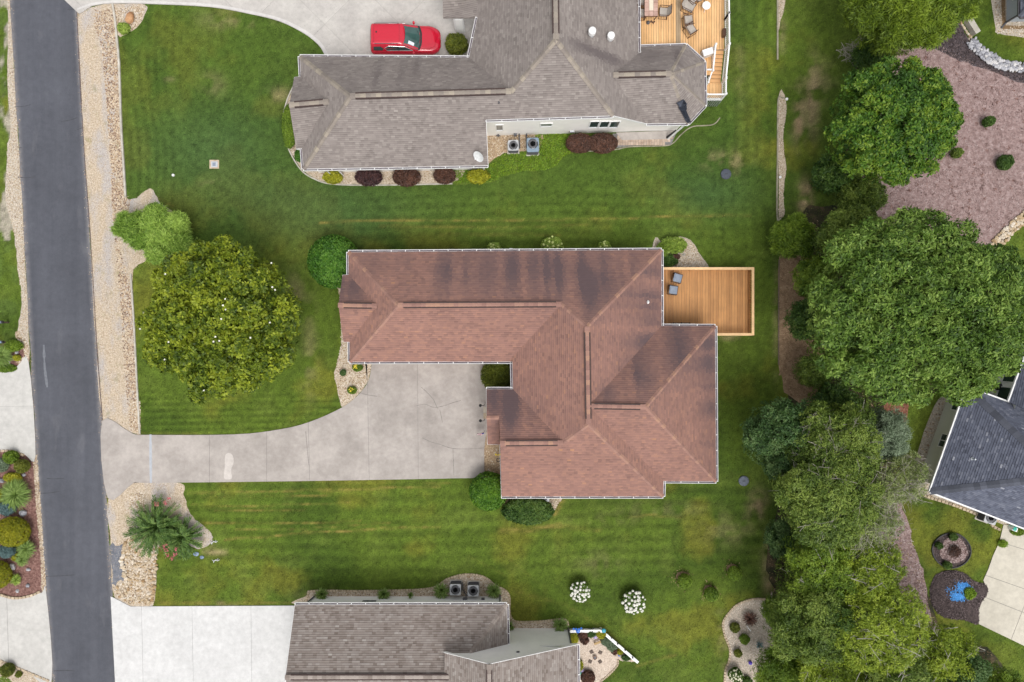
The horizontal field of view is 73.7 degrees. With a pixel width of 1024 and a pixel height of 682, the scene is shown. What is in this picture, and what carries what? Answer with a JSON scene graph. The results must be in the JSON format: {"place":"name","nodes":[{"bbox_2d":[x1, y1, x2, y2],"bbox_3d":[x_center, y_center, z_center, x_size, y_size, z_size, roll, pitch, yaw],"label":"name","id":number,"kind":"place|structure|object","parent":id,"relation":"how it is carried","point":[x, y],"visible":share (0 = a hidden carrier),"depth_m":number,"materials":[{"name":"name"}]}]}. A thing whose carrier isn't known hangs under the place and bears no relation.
{"place":"outdoors","nodes":[
{"label":"outdoors","id":0,"kind":"place"},
{"bbox_2d":[0,478,31,510],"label":"ornamental grass","id":1,"kind":"object","parent":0,"point":[13,492],"depth_m":48.07,"materials":[{"name":"green plant"}]},
{"bbox_2d":[5,0,29,354],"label":"road shoulder","id":2,"kind":"object","parent":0,"point":[13,192],"visible":1,"depth_m":48.75},
{"bbox_2d":[0,356,35,461],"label":"driveway","id":3,"kind":"structure","parent":0,"point":[17,425],"depth_m":48.71,"materials":[{"name":"grey concrete"}]},
{"bbox_2d":[15,540,35,558],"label":"ornamental grass","id":4,"kind":"object","parent":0,"point":[26,548],"depth_m":48.21,"materials":[{"name":"green plant"}]},
{"bbox_2d":[0,586,52,681],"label":"driveway","id":5,"kind":"structure","parent":0,"point":[25,638],"depth_m":48.71,"materials":[{"name":"grey concrete"}]},
{"bbox_2d":[8,0,114,681],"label":"road","id":6,"kind":"structure","parent":0,"point":[59,271],"depth_m":48.74,"materials":[{"name":"asphalt"}]},
{"bbox_2d":[111,597,294,681],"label":"driveway","id":7,"kind":"structure","parent":0,"point":[201,643],"depth_m":48.71,"materials":[{"name":"concrete"}]},
{"bbox_2d":[65,0,474,54],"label":"driveway","id":8,"kind":"structure","parent":0,"point":[340,27],"depth_m":48.71,"materials":[{"name":"concrete"}]},
{"bbox_2d":[370,21,440,54],"bbox_3d":[-7.470,-21.130,47.792,4.930,1.864,2.310,0,90,0],"label":"parked car","id":9,"kind":"object","parent":8,"relation":"on","point":[390,38],"visible":0.94,"depth_m":47.35,"materials":[{"name":"red paint"}]},
{"bbox_2d":[100,364,486,499],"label":"driveway","id":10,"kind":"structure","parent":0,"point":[402,421],"depth_m":48.71,"materials":[{"name":"concrete"}]},
{"bbox_2d":[0,0,1023,681],"bbox_3d":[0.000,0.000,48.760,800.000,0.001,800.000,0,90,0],"label":"lawn","id":11,"kind":"structure","parent":0,"point":[374,534],"depth_m":48.76,"materials":[{"name":"plant"}]},
{"bbox_2d":[0,331,29,365],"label":"gravel bed","id":12,"kind":"object","parent":11,"relation":"on","point":[23,352],"visible":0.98,"depth_m":48.73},
{"bbox_2d":[0,452,44,596],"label":"mulch bed","id":13,"kind":"object","parent":11,"relation":"on","point":[32,577],"visible":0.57,"depth_m":48.75,"materials":[{"name":"wood"}]},
{"bbox_2d":[0,560,12,588],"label":"shrub","id":14,"kind":"object","parent":13,"relation":"on","point":[4,566],"visible":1,"depth_m":48.04,"materials":[{"name":"yellow plant"}]},
{"bbox_2d":[0,516,31,546],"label":"shrub","id":15,"kind":"object","parent":13,"relation":"on","point":[12,538],"visible":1,"depth_m":47.77,"materials":[{"name":"yellow plant"}]},
{"bbox_2d":[33,455,45,591],"bbox_3d":[-33.736,13.029,48.751,0.443,0.078,9.828,-4,90,0],"label":"gravel strip","id":16,"kind":"object","parent":11,"relation":"on","point":[37,492],"visible":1,"depth_m":48.73,"materials":[{"name":"gravel"}]},
{"bbox_2d":[77,4,171,434],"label":"gravel verge","id":17,"kind":"structure","parent":11,"relation":"on","point":[115,262],"depth_m":48.75,"materials":[{"name":"gravel"}]},
{"bbox_2d":[111,3,126,196],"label":"kerb","id":18,"kind":"structure","parent":17,"relation":"on","point":[120,103],"depth_m":48.66,"materials":[{"name":"concrete"}]},
{"bbox_2d":[109,209,144,243],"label":"shrub","id":19,"kind":"object","parent":17,"relation":"on","point":[125,222],"visible":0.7,"depth_m":47.21,"materials":[{"name":"green plant"}]},
{"bbox_2d":[130,274,140,433],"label":"kerb","id":20,"kind":"structure","parent":17,"relation":"on","point":[135,354],"depth_m":48.68,"materials":[{"name":"concrete"}]},
{"bbox_2d":[125,201,193,265],"bbox_3d":[-23.975,-7.178,47.305,4.682,2.618,4.519,31,90,0],"label":"shrub","id":21,"kind":"object","parent":11,"relation":"on","point":[159,235],"visible":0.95,"depth_m":46.65,"materials":[{"name":"green plant"}]},
{"bbox_2d":[107,483,212,605],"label":"gravel verge","id":22,"kind":"structure","parent":11,"relation":"on","point":[119,511],"depth_m":48.75,"materials":[{"name":"gravel"}]},
{"bbox_2d":[110,542,124,585],"bbox_3d":[-28.113,15.927,48.766,1.215,0.048,3.141,0,90,0],"label":"asphalt patch","id":23,"kind":"object","parent":22,"relation":"on","point":[117,572],"visible":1,"depth_m":48.74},
{"bbox_2d":[113,534,157,605],"bbox_3d":[-26.658,16.207,48.684,3.076,0.228,5.485,10,90,0],"label":"rock bed","id":24,"kind":"object","parent":22,"relation":"on","point":[137,586],"visible":0.85,"depth_m":48.70,"materials":[{"name":"gravel"}]},
{"bbox_2d":[123,494,185,557],"bbox_3d":[-25.208,13.067,48.053,4.582,1.417,4.633,0,90,0],"label":"shrub","id":25,"kind":"object","parent":22,"relation":"on","point":[151,530],"visible":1,"depth_m":47.89,"materials":[{"name":"green plant"}]},
{"bbox_2d":[157,515,205,560],"bbox_3d":[-23.457,13.934,48.171,3.570,1.183,3.325,0,90,0],"label":"shrub","id":26,"kind":"object","parent":22,"relation":"on","point":[185,537],"visible":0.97,"depth_m":48.09,"materials":[{"name":"green plant"}]},
{"bbox_2d":[135,233,303,404],"bbox_3d":[-18.621,-1.371,44.930,10.675,7.771,10.938,0,90,0],"label":"flowering tree","id":27,"kind":"object","parent":11,"relation":"on","point":[223,305],"visible":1,"depth_m":42.49,"materials":[{"name":"green plant"}]},
{"bbox_2d":[307,234,356,288],"bbox_3d":[-12.361,-5.508,47.353,3.689,2.854,3.856,0,90,0],"label":"shrub","id":28,"kind":"object","parent":11,"relation":"on","point":[326,262],"visible":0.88,"depth_m":46.37,"materials":[{"name":"green plant"}]},
{"bbox_2d":[334,281,371,406],"bbox_3d":[-11.329,-0.023,48.754,2.764,0.072,9.500,0,90,0],"label":"gravel bed","id":29,"kind":"object","parent":11,"relation":"on","point":[357,380],"visible":0.38,"depth_m":48.74,"materials":[{"name":"gravel"}]},
{"bbox_2d":[283,76,451,185],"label":"kerb","id":30,"kind":"structure","parent":11,"relation":"on","point":[348,184],"depth_m":48.70,"materials":[{"name":"concrete"}]},
{"bbox_2d":[287,95,464,183],"bbox_3d":[-10.749,-13.282,48.755,13.615,0.070,6.585,34,90,0],"label":"gravel bed","id":31,"kind":"object","parent":11,"relation":"on","point":[426,177],"visible":0.15,"depth_m":48.75,"materials":[{"name":"gravel"}]},
{"bbox_2d":[281,103,294,148],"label":"shrub","id":32,"kind":"object","parent":31,"relation":"on","point":[288,134],"visible":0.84,"depth_m":47.86,"materials":[{"name":"green plant"}]},
{"bbox_2d":[354,170,382,186],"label":"shrub","id":33,"kind":"object","parent":31,"relation":"on","point":[370,178],"visible":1,"depth_m":47.60,"materials":[{"name":"red plant"}]},
{"bbox_2d":[392,169,421,187],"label":"shrub","id":34,"kind":"object","parent":31,"relation":"on","point":[407,178],"visible":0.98,"depth_m":47.60,"materials":[{"name":"red plant"}]},
{"bbox_2d":[432,169,455,184],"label":"shrub","id":35,"kind":"object","parent":31,"relation":"on","point":[444,176],"visible":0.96,"depth_m":47.63,"materials":[{"name":"red plant"}]},
{"bbox_2d":[291,575,569,630],"bbox_3d":[-5.434,18.361,48.752,20.294,0.075,4.124,9,90,0],"label":"gravel bed","id":36,"kind":"object","parent":11,"relation":"on","point":[484,582],"visible":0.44,"depth_m":48.75,"materials":[{"name":"gravel"}]},
{"bbox_2d":[305,573,568,625],"bbox_3d":[-5.198,17.970,48.724,18.942,0.112,3.207,6,90,0],"label":"stone edging","id":37,"kind":"object","parent":36,"relation":"on","point":[463,574],"visible":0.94,"depth_m":48.69,"materials":[{"name":"stone"}]},
{"bbox_2d":[285,582,579,681],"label":"house","id":38,"kind":"structure","parent":11,"relation":"on","point":[402,639],"depth_m":45.19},
{"bbox_2d":[445,32,468,54],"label":"shrub","id":39,"kind":"object","parent":11,"relation":"on","point":[457,44],"visible":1,"depth_m":47.61,"materials":[{"name":"green plant"}]},
{"bbox_2d":[289,0,706,175],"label":"house","id":40,"kind":"structure","parent":11,"relation":"on","point":[526,67],"depth_m":44.33,"materials":[{"name":"white"}]},
{"bbox_2d":[484,364,512,505],"bbox_3d":[-0.326,5.988,48.754,3.940,0.072,12.323,0,90,0],"label":"gravel bed","id":41,"kind":"object","parent":11,"relation":"on","point":[491,464],"visible":0.06,"depth_m":48.75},
{"bbox_2d":[469,471,505,511],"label":"shrub","id":42,"kind":"object","parent":41,"relation":"on","point":[485,493],"visible":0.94,"depth_m":47.00,"materials":[{"name":"green plant"}]},
{"bbox_2d":[480,364,512,386],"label":"shrub","id":43,"kind":"object","parent":41,"relation":"on","point":[491,378],"visible":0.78,"depth_m":47.53,"materials":[{"name":"green plant"}]},
{"bbox_2d":[487,134,543,163],"bbox_3d":[-0.209,-14.338,48.753,4.849,0.074,2.484,-19,90,0],"label":"gravel bed","id":44,"kind":"object","parent":11,"relation":"on","point":[497,146],"visible":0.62,"depth_m":48.74,"materials":[{"name":"gravel"}]},
{"bbox_2d":[338,248,717,498],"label":"house","id":45,"kind":"structure","parent":11,"relation":"on","point":[611,392],"depth_m":44.65,"materials":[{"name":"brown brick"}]},
{"bbox_2d":[501,499,554,525],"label":"shrub","id":46,"kind":"object","parent":11,"relation":"on","point":[527,512],"visible":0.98,"depth_m":47.62,"materials":[{"name":"green plant"}]},
{"bbox_2d":[540,235,563,248],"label":"hydrangea","id":47,"kind":"object","parent":11,"relation":"on","point":[554,242],"visible":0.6,"depth_m":47.45,"materials":[{"name":"green plant"}]},
{"bbox_2d":[569,579,590,602],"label":"hydrangea","id":48,"kind":"object","parent":11,"relation":"on","point":[579,590],"visible":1,"depth_m":47.94,"materials":[{"name":"white plant"}]},
{"bbox_2d":[591,132,617,153],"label":"shrub","id":49,"kind":"object","parent":11,"relation":"on","point":[603,143],"visible":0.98,"depth_m":47.68,"materials":[{"name":"red plant"}]},
{"bbox_2d":[570,627,638,663],"bbox_3d":[6.713,21.220,48.520,5.373,0.520,1.141,25,90,0],"label":"fence","id":50,"kind":"object","parent":11,"relation":"on","point":[586,630],"visible":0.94,"depth_m":48.30,"materials":[{"name":"white paint"}]},
{"bbox_2d":[577,634,634,681],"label":"gravel bed","id":51,"kind":"object","parent":11,"relation":"on","point":[605,667],"visible":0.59,"depth_m":48.75,"materials":[{"name":"gravel"}]},
{"bbox_2d":[620,589,645,614],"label":"hydrangea","id":52,"kind":"object","parent":11,"relation":"on","point":[633,602],"visible":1,"depth_m":47.94,"materials":[{"name":"white plant"}]},
{"bbox_2d":[613,134,675,147],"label":"paver walk","id":53,"kind":"structure","parent":11,"relation":"on","point":[623,143],"depth_m":48.70,"materials":[{"name":"stone"}]},
{"bbox_2d":[652,236,707,266],"bbox_3d":[12.003,-6.181,48.755,4.104,0.070,2.584,0,90,0],"label":"gravel bed","id":54,"kind":"object","parent":11,"relation":"on","point":[692,257],"visible":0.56,"depth_m":48.75,"materials":[{"name":"gravel"}]},
{"bbox_2d":[661,236,687,253],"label":"shrub","id":55,"kind":"object","parent":54,"relation":"on","point":[675,245],"visible":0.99,"depth_m":48.13,"materials":[{"name":"green plant"}]},
{"bbox_2d":[640,0,730,106],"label":"deck","id":56,"kind":"structure","parent":11,"relation":"on","point":[709,24],"depth_m":46.59,"materials":[{"name":"brown wood"}]},
{"bbox_2d":[664,267,753,335],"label":"deck","id":57,"kind":"structure","parent":11,"relation":"on","point":[719,297],"depth_m":47.96,"materials":[{"name":"brown wood"}]},
{"bbox_2d":[724,593,773,681],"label":"gravel bed","id":58,"kind":"object","parent":11,"relation":"on","point":[750,650],"visible":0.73,"depth_m":48.75,"materials":[{"name":"gravel"}]},
{"bbox_2d":[722,598,765,681],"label":"stone edging","id":59,"kind":"object","parent":58,"relation":"on","point":[725,637],"visible":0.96,"depth_m":48.69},
{"bbox_2d":[778,89,786,217],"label":"gravel bed","id":60,"kind":"object","parent":11,"relation":"on","point":[781,165],"visible":1,"depth_m":48.75,"materials":[{"name":"gravel"}]},
{"bbox_2d":[739,396,831,479],"bbox_3d":[17.465,6.207,45.253,5.721,7.120,5.426,0,90,0],"label":"tree","id":61,"kind":"object","parent":11,"relation":"on","point":[770,429],"visible":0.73,"depth_m":42.73,"materials":[{"name":"green plant"}]},
{"bbox_2d":[766,211,817,258],"bbox_3d":[19.283,-7.163,47.103,3.560,3.423,3.403,0,90,0],"label":"bush","id":62,"kind":"object","parent":11,"relation":"on","point":[792,235],"visible":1,"depth_m":46.11,"materials":[{"name":"green plant"}]},
{"bbox_2d":[778,254,822,406],"bbox_3d":[20.606,-1.037,48.735,3.226,0.110,11.621,0,90,0],"label":"dirt strip","id":63,"kind":"object","parent":11,"relation":"on","point":[790,350],"visible":0.5,"depth_m":48.75,"materials":[{"name":"soil"}]},
{"bbox_2d":[783,298,824,340],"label":"bush","id":64,"kind":"object","parent":63,"relation":"on","point":[798,316],"visible":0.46,"depth_m":45.33,"materials":[{"name":"green plant"}]},
{"bbox_2d":[792,353,833,390],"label":"bush","id":65,"kind":"object","parent":63,"relation":"on","point":[809,376],"visible":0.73,"depth_m":46.05,"materials":[{"name":"green plant"}]},
{"bbox_2d":[767,444,885,559],"bbox_3d":[19.420,9.630,44.201,6.650,9.224,6.439,-39,90,0],"label":"tree","id":66,"kind":"object","parent":11,"relation":"on","point":[815,519],"visible":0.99,"depth_m":40.73,"materials":[{"name":"green plant"}]},
{"bbox_2d":[809,153,854,195],"bbox_3d":[21.900,-11.420,47.161,3.048,3.307,2.831,0,90,0],"label":"bush","id":67,"kind":"object","parent":11,"relation":"on","point":[828,175],"visible":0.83,"depth_m":46.15,"materials":[{"name":"green plant"}]},
{"bbox_2d":[833,174,889,215],"bbox_3d":[23.789,-9.620,46.989,3.612,3.650,3.572,0,90,0],"label":"bush","id":68,"kind":"object","parent":11,"relation":"on","point":[859,191],"visible":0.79,"depth_m":45.80,"materials":[{"name":"green plant"}]},
{"bbox_2d":[847,37,889,72],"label":"bush","id":69,"kind":"object","parent":11,"relation":"on","point":[865,58],"visible":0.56,"depth_m":46.29,"materials":[{"name":"green plant"}]},
{"bbox_2d":[823,54,964,187],"bbox_3d":[23.795,-13.717,44.469,8.520,8.689,8.416,0,90,0],"label":"maple tree","id":70,"kind":"object","parent":11,"relation":"on","point":[908,98],"visible":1,"depth_m":41.39,"materials":[{"name":"green plant"}]},
{"bbox_2d":[837,0,965,57],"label":"tree","id":71,"kind":"object","parent":11,"relation":"on","point":[894,25],"visible":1,"depth_m":42.46,"materials":[{"name":"green plant"}]},
{"bbox_2d":[862,46,1023,244],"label":"mulch slope","id":72,"kind":"structure","parent":11,"relation":"on","point":[978,187],"depth_m":48.75,"materials":[{"name":"wood"}]},
{"bbox_2d":[995,154,1014,170],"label":"shrub","id":73,"kind":"object","parent":72,"relation":"on","point":[1005,162],"visible":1,"depth_m":48.07,"materials":[{"name":"green plant"}]},
{"bbox_2d":[933,534,969,566],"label":"mulch bed","id":74,"kind":"object","parent":11,"relation":"on","point":[941,555],"visible":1,"depth_m":48.70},
{"bbox_2d":[929,570,988,624],"bbox_3d":[31.799,18.199,48.578,4.194,0.394,3.583,16,90,0],"label":"mulch mound","id":75,"kind":"object","parent":11,"relation":"on","point":[949,600],"visible":1,"depth_m":48.57,"materials":[{"name":"wood"}]},
{"bbox_2d":[911,392,1010,524],"bbox_3d":[33.512,7.012,48.751,10.355,0.078,16.555,0,90,0],"label":"gravel bed","id":76,"kind":"object","parent":11,"relation":"on","point":[930,430],"visible":0.07,"depth_m":48.75,"materials":[{"name":"gravel"}]},
{"bbox_2d":[957,0,983,23],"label":"tree","id":77,"kind":"object","parent":11,"relation":"on","point":[972,6],"visible":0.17,"depth_m":44.22,"materials":[{"name":"green plant"}]},
{"bbox_2d":[920,321,1023,528],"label":"house","id":78,"kind":"structure","parent":11,"relation":"on","point":[974,460],"depth_m":45.59,"materials":[{"name":"grey"}]},
{"bbox_2d":[932,23,1023,82],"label":"mulch bed","id":79,"kind":"object","parent":11,"relation":"on","point":[956,44],"visible":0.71,"depth_m":48.73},
{"bbox_2d":[966,37,1023,72],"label":"boulder wall","id":80,"kind":"structure","parent":79,"relation":"on","point":[984,54],"depth_m":48.56,"materials":[{"name":"white stone"}]},
{"bbox_2d":[991,0,1023,37],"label":"gravel bed","id":81,"kind":"object","parent":11,"relation":"on","point":[997,12],"visible":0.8,"depth_m":48.75,"materials":[{"name":"gravel"}]},
{"bbox_2d":[991,211,1023,244],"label":"stone border","id":82,"kind":"object","parent":11,"relation":"on","point":[1014,224],"visible":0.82,"depth_m":48.62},
{"bbox_2d":[1001,0,1023,28],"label":"house","id":83,"kind":"structure","parent":11,"relation":"on","point":[1015,11],"depth_m":48.07,"materials":[{"name":"grey"}]},
{"bbox_2d":[453,133,592,184],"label":"weed ground","id":84,"kind":"structure","parent":0,"point":[504,169],"depth_m":48.75,"materials":[{"name":"plant"}]},
{"bbox_2d":[467,168,490,184],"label":"shrub","id":85,"kind":"object","parent":84,"relation":"on","point":[479,176],"visible":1,"depth_m":47.93,"materials":[{"name":"yellow plant"}]},
{"bbox_2d":[564,133,592,153],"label":"shrub","id":86,"kind":"object","parent":84,"relation":"on","point":[578,143],"visible":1,"depth_m":47.70,"materials":[{"name":"red plant"}]},
{"bbox_2d":[766,205,1002,680],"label":"woodland floor","id":87,"kind":"structure","parent":0,"point":[816,217],"depth_m":48.75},
{"bbox_2d":[750,644,811,681],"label":"tree","id":88,"kind":"object","parent":87,"relation":"on","point":[773,670],"visible":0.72,"depth_m":44.94,"materials":[{"name":"green plant"}]},
{"bbox_2d":[763,516,803,559],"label":"bush","id":89,"kind":"object","parent":87,"relation":"on","point":[777,532],"visible":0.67,"depth_m":45.77,"materials":[{"name":"green plant"}]},
{"bbox_2d":[761,573,861,668],"bbox_3d":[19.006,17.712,44.975,5.714,7.675,5.943,12,90,0],"label":"tree","id":90,"kind":"object","parent":87,"relation":"on","point":[784,629],"visible":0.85,"depth_m":42.09,"materials":[{"name":"green plant"}]},
{"bbox_2d":[789,254,836,297],"bbox_3d":[20.709,-4.343,46.964,2.977,3.700,3.253,0,90,0],"label":"bush","id":91,"kind":"object","parent":87,"relation":"on","point":[806,267],"visible":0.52,"depth_m":45.99,"materials":[{"name":"green plant"}]},
{"bbox_2d":[778,530,868,603],"bbox_3d":[20.009,14.340,45.191,5.680,7.244,6.069,0,90,0],"label":"tree","id":92,"kind":"object","parent":87,"relation":"on","point":[813,558],"visible":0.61,"depth_m":42.31,"materials":[{"name":"green plant"}]},
{"bbox_2d":[793,582,867,646],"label":"tree","id":93,"kind":"object","parent":87,"relation":"on","point":[844,612],"visible":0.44,"depth_m":41.78,"materials":[{"name":"green plant"}]},
{"bbox_2d":[792,642,872,681],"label":"tree","id":94,"kind":"object","parent":87,"relation":"on","point":[812,672],"visible":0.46,"depth_m":42.88,"materials":[{"name":"green plant"}]},
{"bbox_2d":[784,399,888,489],"bbox_3d":[20.082,6.526,44.819,6.449,7.988,5.886,0,90,0],"label":"tree","id":95,"kind":"object","parent":87,"relation":"on","point":[860,438],"visible":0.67,"depth_m":41.75,"materials":[{"name":"green plant"}]},
{"bbox_2d":[809,379,866,426],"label":"tree","id":96,"kind":"object","parent":87,"relation":"on","point":[839,393],"visible":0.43,"depth_m":45.00,"materials":[{"name":"green plant"}]},
{"bbox_2d":[810,204,882,268],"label":"tree","id":97,"kind":"object","parent":87,"relation":"on","point":[837,220],"visible":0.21,"depth_m":43.87,"materials":[{"name":"green plant"}]},
{"bbox_2d":[825,532,908,603],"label":"tree","id":98,"kind":"object","parent":87,"relation":"on","point":[886,575],"visible":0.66,"depth_m":41.95,"materials":[{"name":"green plant"}]},
{"bbox_2d":[826,463,920,555],"bbox_3d":[21.869,10.315,44.788,5.891,8.049,6.484,-45,90,0],"label":"tree","id":99,"kind":"object","parent":87,"relation":"on","point":[889,500],"visible":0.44,"depth_m":41.74,"materials":[{"name":"green plant"}]},
{"bbox_2d":[830,578,932,680],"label":"tree","id":100,"kind":"object","parent":87,"relation":"on","point":[881,648],"visible":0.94,"depth_m":41.37,"materials":[{"name":"green plant"}]},
{"bbox_2d":[858,406,913,460],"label":"tree","id":101,"kind":"object","parent":87,"relation":"on","point":[898,434],"visible":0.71,"depth_m":43.15,"materials":[{"name":"green plant"}]},
{"bbox_2d":[774,223,1005,681],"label":"undergrowth","id":102,"kind":"object","parent":87,"relation":"on","point":[866,396],"visible":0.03,"depth_m":48.31,"materials":[{"name":"green plant"}]},
{"bbox_2d":[850,640,936,681],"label":"tree","id":103,"kind":"object","parent":87,"relation":"on","point":[915,672],"visible":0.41,"depth_m":41.93,"materials":[{"name":"green plant"}]},
{"bbox_2d":[878,450,934,510],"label":"tree","id":104,"kind":"object","parent":87,"relation":"on","point":[906,460],"visible":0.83,"depth_m":43.04,"materials":[{"name":"green plant"}]},
{"bbox_2d":[881,493,939,631],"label":"mulch path","id":105,"kind":"structure","parent":87,"relation":"on","point":[915,576],"depth_m":48.74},
{"bbox_2d":[802,206,1023,408],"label":"oak tree","id":106,"kind":"object","parent":87,"relation":"on","point":[963,358],"visible":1,"depth_m":38.62,"materials":[{"name":"green plant"}]},
{"bbox_2d":[901,618,983,681],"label":"tree","id":107,"kind":"object","parent":87,"relation":"on","point":[945,636],"visible":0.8,"depth_m":42.94,"materials":[{"name":"green plant"}]},
{"bbox_2d":[914,647,994,681],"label":"tree","id":108,"kind":"object","parent":87,"relation":"on","point":[983,669],"visible":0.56,"depth_m":42.95,"materials":[{"name":"green plant"}]},
{"bbox_2d":[985,662,1023,681],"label":"bush","id":109,"kind":"object","parent":87,"relation":"on","point":[1002,675],"visible":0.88,"depth_m":45.86,"materials":[{"name":"green plant"}]},
{"bbox_2d":[979,525,1023,645],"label":"driveway","id":110,"kind":"structure","parent":0,"point":[1001,609],"depth_m":48.71,"materials":[{"name":"beige concrete"}]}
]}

